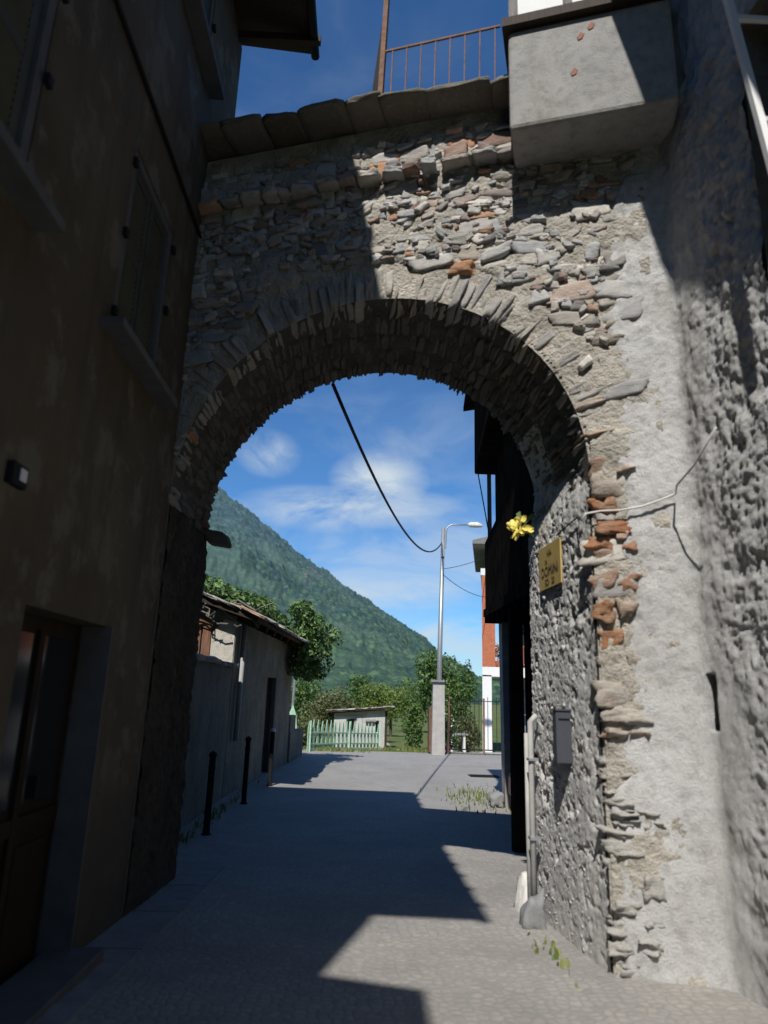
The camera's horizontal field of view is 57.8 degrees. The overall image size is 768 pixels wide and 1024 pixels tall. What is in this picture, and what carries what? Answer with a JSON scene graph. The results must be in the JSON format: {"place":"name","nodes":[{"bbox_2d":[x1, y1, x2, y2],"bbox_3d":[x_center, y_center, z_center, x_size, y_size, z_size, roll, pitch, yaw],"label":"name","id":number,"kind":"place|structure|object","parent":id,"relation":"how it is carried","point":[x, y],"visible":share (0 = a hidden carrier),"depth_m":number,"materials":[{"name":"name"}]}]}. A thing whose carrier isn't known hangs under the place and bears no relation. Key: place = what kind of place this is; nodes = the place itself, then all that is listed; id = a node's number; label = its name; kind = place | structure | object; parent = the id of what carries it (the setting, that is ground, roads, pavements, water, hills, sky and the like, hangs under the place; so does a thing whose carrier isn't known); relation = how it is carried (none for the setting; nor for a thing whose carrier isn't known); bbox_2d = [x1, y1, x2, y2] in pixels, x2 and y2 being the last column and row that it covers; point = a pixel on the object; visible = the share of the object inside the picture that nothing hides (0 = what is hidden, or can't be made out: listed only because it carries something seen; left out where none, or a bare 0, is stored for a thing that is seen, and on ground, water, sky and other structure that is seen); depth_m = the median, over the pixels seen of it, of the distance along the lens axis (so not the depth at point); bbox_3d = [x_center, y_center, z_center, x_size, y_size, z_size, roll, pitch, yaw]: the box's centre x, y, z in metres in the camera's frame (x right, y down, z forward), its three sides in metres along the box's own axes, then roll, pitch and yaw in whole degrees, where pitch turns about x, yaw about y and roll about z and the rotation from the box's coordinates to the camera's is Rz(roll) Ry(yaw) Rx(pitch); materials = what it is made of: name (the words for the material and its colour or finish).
{"place":"outdoors","nodes":[
{"label":"outdoors","id":0,"kind":"place"},
{"bbox_2d":[204,487,499,706],"bbox_3d":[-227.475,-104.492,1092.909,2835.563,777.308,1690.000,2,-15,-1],"label":"mountain","id":1,"kind":"structure","parent":0,"point":[259,557],"depth_m":1142.64,"materials":[{"name":"green plant"}]},
{"bbox_2d":[218,0,508,676],"label":"sky","id":2,"kind":"structure","parent":0,"point":[304,473],"materials":[{"name":"blue"}]},
{"bbox_2d":[280,749,501,773],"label":"cross road","id":3,"kind":"structure","parent":0,"point":[427,762],"depth_m":20.41,"materials":[{"name":"grey asphalt"}]},
{"bbox_2d":[290,673,296,727],"bbox_3d":[-3.093,6.701,23.472,0.400,2.501,0.125,2,-15,-1],"label":"boundary pole","id":4,"kind":"object","parent":3,"relation":"on","point":[292,711],"visible":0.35,"depth_m":23.52,"materials":[{"name":"metal"}]},
{"bbox_2d":[302,746,378,752],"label":"roadside grass","id":5,"kind":"structure","parent":3,"relation":"on","point":[323,748],"depth_m":23.74,"materials":[{"name":"green plant"}]},
{"bbox_2d":[427,696,500,754],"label":"iron gate","id":6,"kind":"structure","parent":3,"relation":"on","point":[429,730],"depth_m":24.27,"materials":[{"name":"grey metal"}]},
{"bbox_2d":[363,746,427,752],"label":"verge grass","id":7,"kind":"structure","parent":0,"point":[404,749],"depth_m":24.79,"materials":[{"name":"green plant"}]},
{"bbox_2d":[295,701,500,754],"bbox_3d":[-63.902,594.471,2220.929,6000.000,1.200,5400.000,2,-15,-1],"label":"ground","id":8,"kind":"structure","parent":0,"point":[397,738],"depth_m":58.98,"materials":[{"name":"green plant"}]},
{"bbox_2d":[0,0,320,1023],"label":"stucco house","id":9,"kind":"structure","parent":8,"relation":"on","point":[108,108],"depth_m":4.34,"materials":[{"name":"brown paint"}]},
{"bbox_2d":[0,0,69,232],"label":"window","id":10,"kind":"structure","parent":9,"relation":"in","point":[26,26],"depth_m":3.37,"materials":[{"name":"brown wood"}]},
{"bbox_2d":[0,612,79,985],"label":"door","id":11,"kind":"structure","parent":9,"relation":"in","point":[32,749],"depth_m":4.03,"materials":[{"name":"brown wood"}]},
{"bbox_2d":[100,150,177,407],"bbox_3d":[-1.767,-1.744,5.213,0.260,1.505,1.310,2,-15,-1],"label":"window","id":12,"kind":"structure","parent":9,"relation":"in","point":[134,324],"depth_m":5.18,"materials":[{"name":"brown wood"}]},
{"bbox_2d":[184,0,224,99],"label":"window","id":13,"kind":"structure","parent":9,"relation":"in","point":[199,12],"depth_m":6.43,"materials":[{"name":"brown wood"}]},
{"bbox_2d":[180,653,238,827],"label":"yard wall","id":14,"kind":"structure","parent":8,"relation":"on","point":[209,706],"depth_m":10.74,"materials":[{"name":"concrete"}]},
{"bbox_2d":[197,591,311,797],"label":"outbuilding","id":15,"kind":"structure","parent":8,"relation":"on","point":[260,696],"depth_m":14.30,"materials":[{"name":"paint"}]},
{"bbox_2d":[261,681,267,771],"bbox_3d":[-2.921,5.104,16.420,0.064,2.350,1.098,2,-15,-1],"label":"door","id":16,"kind":"structure","parent":15,"relation":"in","point":[267,681],"depth_m":16.93,"materials":[{"name":"brown wood"}]},
{"bbox_2d":[200,574,344,682],"bbox_3d":[-2.938,3.910,16.393,2.736,4.468,8.439,0,-15,7],"label":"ivy plant","id":17,"kind":"object","parent":15,"relation":"on","point":[306,626],"visible":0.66,"depth_m":18.44,"materials":[{"name":"green plant"}]},
{"bbox_2d":[287,715,302,762],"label":"garden wall","id":18,"kind":"structure","parent":8,"relation":"on","point":[295,743],"depth_m":19.96,"materials":[{"name":"grey concrete"}]},
{"bbox_2d":[290,677,325,726],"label":"tree","id":19,"kind":"object","parent":8,"relation":"on","point":[301,690],"visible":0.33,"depth_m":59.27,"materials":[{"name":"green plant"}]},
{"bbox_2d":[296,714,325,747],"bbox_3d":[-3.070,8.806,27.578,1.738,1.518,1.699,9,-17,-25],"label":"hedge bush","id":20,"kind":"object","parent":8,"relation":"on","point":[304,726],"visible":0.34,"depth_m":27.41,"materials":[{"name":"green plant"}]},
{"bbox_2d":[299,688,343,744],"bbox_3d":[-3.001,10.184,34.453,2.109,2.799,1.847,10,-17,-27],"label":"fruit tree","id":21,"kind":"object","parent":8,"relation":"on","point":[324,715],"visible":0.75,"depth_m":34.32,"materials":[{"name":"green plant"}]},
{"bbox_2d":[307,719,379,751],"bbox_3d":[-1.354,8.299,25.786,0.087,1.264,5.694,-5,-16,24],"label":"picket fence","id":22,"kind":"object","parent":8,"relation":"on","point":[334,743],"visible":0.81,"depth_m":25.45,"materials":[{"name":"green paint"}]},
{"bbox_2d":[329,682,360,727],"bbox_3d":[-2.080,11.125,38.412,2.045,3.349,2.182,2,-15,-1],"label":"fruit tree","id":23,"kind":"object","parent":8,"relation":"on","point":[348,703],"visible":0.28,"depth_m":38.35,"materials":[{"name":"green plant"}]},
{"bbox_2d":[344,673,369,707],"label":"fruit tree","id":24,"kind":"object","parent":8,"relation":"on","point":[356,689],"visible":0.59,"depth_m":42.43,"materials":[{"name":"green plant"}]},
{"bbox_2d":[325,706,394,747],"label":"garden shed","id":25,"kind":"structure","parent":8,"relation":"on","point":[373,716],"depth_m":32.52,"materials":[{"name":"stone"}]},
{"bbox_2d":[346,719,354,730],"bbox_3d":[-1.560,9.925,32.495,0.430,0.530,0.041,2,-15,-1],"label":"window","id":26,"kind":"structure","parent":25,"relation":"in","point":[352,720],"depth_m":32.51,"materials":[{"name":"grey wood"}]},
{"bbox_2d":[359,683,396,725],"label":"fruit tree","id":27,"kind":"object","parent":8,"relation":"on","point":[375,700],"visible":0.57,"depth_m":40.17,"materials":[{"name":"green plant"}]},
{"bbox_2d":[362,675,395,705],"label":"tree","id":28,"kind":"object","parent":8,"relation":"on","point":[376,685],"visible":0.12,"depth_m":72.48,"materials":[{"name":"green plant"}]},
{"bbox_2d":[380,682,413,736],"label":"fruit tree","id":29,"kind":"object","parent":8,"relation":"on","point":[399,698],"visible":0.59,"depth_m":49.73,"materials":[{"name":"green plant"}]},
{"bbox_2d":[392,677,429,731],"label":"tree","id":30,"kind":"object","parent":8,"relation":"on","point":[409,683],"visible":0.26,"depth_m":59.51,"materials":[{"name":"green plant"}]},
{"bbox_2d":[402,697,423,748],"bbox_3d":[1.117,8.256,27.064,0.912,2.206,1.146,2,-15,-1],"label":"hedge bush","id":31,"kind":"object","parent":8,"relation":"on","point":[413,714],"visible":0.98,"depth_m":26.87,"materials":[{"name":"green plant"}]},
{"bbox_2d":[412,646,460,713],"bbox_3d":[2.418,8.589,32.113,2.290,4.757,2.554,2,-15,-1],"label":"walnut tree","id":32,"kind":"object","parent":8,"relation":"on","point":[431,674],"visible":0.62,"depth_m":31.98,"materials":[{"name":"green plant"}]},
{"bbox_2d":[430,680,446,754],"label":"gate pillar","id":33,"kind":"structure","parent":8,"relation":"on","point":[438,722],"depth_m":23.85,"materials":[{"name":"concrete"}]},
{"bbox_2d":[437,522,482,679],"bbox_3d":[2.780,4.448,25.470,1.708,8.440,0.220,2,-15,1],"label":"street lamp","id":34,"kind":"object","parent":33,"relation":"on","point":[441,593],"visible":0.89,"depth_m":25.79,"materials":[{"name":"metal"}]},
{"bbox_2d":[331,383,441,551],"bbox_3d":[0.812,-0.054,16.890,0.044,2.615,18.926,0,-15,8],"label":"overhead cable","id":35,"kind":"object","parent":34,"relation":"hanging from","point":[359,446],"visible":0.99,"depth_m":9.59,"materials":[{"name":"black rubber"}]},
{"bbox_2d":[426,655,472,742],"bbox_3d":[3.379,10.056,36.896,2.604,4.829,3.156,2,-15,-1],"label":"garden tree","id":36,"kind":"object","parent":8,"relation":"on","point":[463,690],"visible":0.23,"depth_m":36.63,"materials":[{"name":"green plant"}]},
{"bbox_2d":[445,708,456,752],"bbox_3d":[2.276,7.931,25.318,0.684,1.657,0.886,-5,-16,24],"label":"rose bush","id":37,"kind":"object","parent":8,"relation":"on","point":[446,729],"visible":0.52,"depth_m":25.32,"materials":[{"name":"green plant"}]},
{"bbox_2d":[445,659,479,743],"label":"garden tree","id":38,"kind":"object","parent":8,"relation":"on","point":[471,690],"visible":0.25,"depth_m":40.81,"materials":[{"name":"green plant"}]},
{"bbox_2d":[463,394,534,852],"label":"timber house","id":39,"kind":"structure","parent":8,"relation":"on","point":[498,454],"depth_m":10.27,"materials":[{"name":"grey wood"}]},
{"bbox_2d":[477,473,488,534],"bbox_3d":[1.941,-0.145,13.554,0.241,1.304,0.023,2,-15,-1],"label":"balcony cable","id":40,"kind":"object","parent":39,"relation":"hanging from","point":[483,503],"visible":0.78,"depth_m":13.55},
{"bbox_2d":[472,536,525,751],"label":"brick house","id":41,"kind":"structure","parent":8,"relation":"on","point":[490,671],"depth_m":31.61,"materials":[{"name":"white paint"}]},
{"bbox_2d":[495,642,498,666],"bbox_3d":[5.176,6.566,32.013,0.611,1.145,0.527,2,-15,-1],"label":"plant pot","id":42,"kind":"object","parent":41,"relation":"on","point":[497,652],"visible":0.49,"depth_m":31.91,"materials":[{"name":"ceramic"}]},
{"bbox_2d":[522,625,524,666],"bbox_3d":[6.390,6.413,33.862,0.907,2.200,0.040,2,-15,-1],"label":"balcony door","id":43,"kind":"structure","parent":41,"relation":"in","point":[522,625],"depth_m":33.93,"materials":[{"name":"brown glass"}]},
{"bbox_2d":[524,692,525,732],"bbox_3d":[6.258,9.607,32.654,1.260,2.400,0.100,2,-15,-1],"label":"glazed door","id":44,"kind":"structure","parent":41,"relation":"in","point":[524,692],"depth_m":32.69,"materials":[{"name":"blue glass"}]},
{"bbox_2d":[502,0,767,1008],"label":"rendered house","id":45,"kind":"structure","parent":8,"relation":"on","point":[674,92],"depth_m":4.67,"materials":[{"name":"plaster"},{"name":"stone"},{"name":"brick"}]},
{"bbox_2d":[722,0,767,266],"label":"window","id":46,"kind":"structure","parent":45,"relation":"in","point":[750,38],"depth_m":4.35,"materials":[{"name":"white glass"}]},
{"bbox_2d":[68,767,767,1023],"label":"street","id":47,"kind":"structure","parent":0,"point":[334,896],"depth_m":5.00,"materials":[{"name":"grey asphalt"}]},
{"bbox_2d":[33,865,224,1023],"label":"kerb","id":48,"kind":"structure","parent":47,"relation":"on","point":[123,942],"depth_m":4.77,"materials":[{"name":"grey stone"}]},
{"bbox_2d":[201,751,216,835],"bbox_3d":[-2.314,3.748,9.236,0.130,1.095,0.127,2,-15,-1],"label":"bollard","id":49,"kind":"object","parent":47,"relation":"on","point":[209,792],"visible":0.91,"depth_m":9.21,"materials":[{"name":"black metal"}]},
{"bbox_2d":[179,779,258,843],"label":"yard weeds","id":50,"kind":"object","parent":47,"relation":"on","point":[197,825],"visible":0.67,"depth_m":9.98,"materials":[{"name":"green plant"}]},
{"bbox_2d":[240,736,251,803],"bbox_3d":[-2.360,4.433,11.899,0.130,1.145,0.127,2,-15,-1],"label":"bollard","id":51,"kind":"object","parent":47,"relation":"on","point":[248,739],"visible":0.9,"depth_m":11.87,"materials":[{"name":"black metal"}]},
{"bbox_2d":[266,728,275,785],"bbox_3d":[-2.318,5.061,14.321,0.130,1.185,0.127,2,-15,-1],"label":"bollard","id":52,"kind":"object","parent":47,"relation":"on","point":[271,755],"visible":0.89,"depth_m":14.29,"materials":[{"name":"black metal"}]},
{"bbox_2d":[122,74,719,986],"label":"stone arch","id":53,"kind":"structure","parent":47,"relation":"on","point":[430,234],"depth_m":5.99,"materials":[{"name":"grey stone"}]},
{"bbox_2d":[372,0,499,93],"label":"railing","id":54,"kind":"object","parent":53,"relation":"on","point":[379,76],"visible":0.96,"depth_m":6.45,"materials":[{"name":"metal"}]},
{"bbox_2d":[506,511,534,539],"bbox_3d":[1.217,0.113,6.142,0.287,0.291,0.197,2,-15,-1],"label":"flower","id":55,"kind":"object","parent":53,"relation":"attached to","point":[515,527],"visible":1,"depth_m":6.14,"materials":[{"name":"yellow plant"}]},
{"bbox_2d":[524,713,540,899],"bbox_3d":[1.220,2.513,5.702,0.098,1.668,0.232,2,-15,-1],"label":"conduit pipe","id":56,"kind":"object","parent":53,"relation":"attached to","point":[532,838],"visible":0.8,"depth_m":5.70,"materials":[{"name":"metal"}]},
{"bbox_2d":[539,537,562,591],"bbox_3d":[1.369,0.441,5.745,0.016,0.360,0.532,3,-15,-5],"label":"wall plaque","id":57,"kind":"object","parent":53,"relation":"attached to","point":[550,565],"depth_m":5.71,"materials":[{"name":"gold metal"}]},
{"bbox_2d":[551,709,572,763],"bbox_3d":[1.327,1.660,5.163,0.135,0.382,0.118,2,-15,-1],"label":"letter box","id":58,"kind":"object","parent":53,"relation":"attached to","point":[562,737],"visible":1,"depth_m":5.12,"materials":[{"name":"grey metal"}]},
{"bbox_2d":[557,517,580,535],"bbox_3d":[1.421,0.105,5.297,0.052,0.090,0.634,2,-15,-1],"label":"plaque cable","id":59,"kind":"object","parent":53,"relation":"attached to","point":[573,520],"visible":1,"depth_m":5.34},
{"bbox_2d":[581,427,716,520],"bbox_3d":[1.885,-0.191,4.720,0.420,0.390,1.070,12,-18,-32],"label":"wall cable","id":60,"kind":"object","parent":53,"relation":"attached to","point":[690,469],"depth_m":4.86,"materials":[{"name":"white plastic"}]},
{"bbox_2d":[467,774,500,777],"bbox_3d":[2.485,6.551,17.271,0.750,0.020,0.550,2,-15,-1],"label":"drain cover","id":61,"kind":"object","parent":47,"relation":"on","point":[484,776],"visible":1,"depth_m":17.15,"materials":[{"name":"black metal"}]},
{"bbox_2d":[488,790,503,807],"bbox_3d":[1.986,5.094,12.359,0.247,0.264,0.337,2,-15,-1],"label":"rubble block","id":62,"kind":"object","parent":47,"relation":"on","point":[496,798],"depth_m":12.24,"materials":[{"name":"grey stone"}]},
{"bbox_2d":[513,871,526,911],"bbox_3d":[1.221,3.274,5.793,0.312,0.535,0.273,2,-15,-1],"label":"white stone","id":63,"kind":"object","parent":47,"relation":"on","point":[521,895],"visible":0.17,"depth_m":5.86,"materials":[{"name":"white stone"}]},
{"bbox_2d":[519,887,546,929],"bbox_3d":[1.140,3.069,5.320,0.205,0.333,0.201,0,-15,7],"label":"guard stone","id":64,"kind":"object","parent":47,"relation":"on","point":[532,912],"visible":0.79,"depth_m":5.25,"materials":[{"name":"grey stone"}]},
{"bbox_2d":[527,931,577,987],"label":"wall weeds","id":65,"kind":"object","parent":47,"relation":"on","point":[556,954],"depth_m":4.61,"materials":[{"name":"green plant"}]},
{"bbox_2d":[420,783,510,813],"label":"weed grass","id":66,"kind":"structure","parent":0,"point":[476,797],"depth_m":13.21,"materials":[{"name":"green plant"}]},
{"bbox_2d":[445,751,500,753],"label":"yard","id":67,"kind":"structure","parent":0,"point":[477,752],"depth_m":27.43,"materials":[{"name":"grey concrete"}]},
{"bbox_2d":[445,714,456,747],"bbox_3d":[2.597,9.078,28.678,0.858,1.748,1.077,2,-15,-1],"label":"garden shrub","id":68,"kind":"object","parent":67,"relation":"on","point":[454,728],"visible":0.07,"depth_m":28.46,"materials":[{"name":"green plant"}]},
{"bbox_2d":[449,733,467,751],"bbox_3d":[2.878,9.002,27.189,0.750,0.680,0.450,2,-15,-1],"label":"garden bench","id":69,"kind":"object","parent":67,"relation":"on","point":[463,739],"visible":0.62,"depth_m":27.06,"materials":[{"name":"grey stone"}]},
{"bbox_2d":[455,712,481,752],"bbox_3d":[3.406,8.896,27.987,1.122,1.702,0.878,2,-15,-1],"label":"garden shrub","id":70,"kind":"object","parent":67,"relation":"on","point":[477,732],"visible":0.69,"depth_m":27.86,"materials":[{"name":"green plant"}]},
{"bbox_2d":[508,753,536,794],"bbox_3d":[2.159,4.052,10.267,0.600,1.210,1.700,2,-15,-1],"label":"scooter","id":71,"kind":"object","parent":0,"point":[509,781],"visible":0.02,"depth_m":10.90,"materials":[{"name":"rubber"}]}
]}

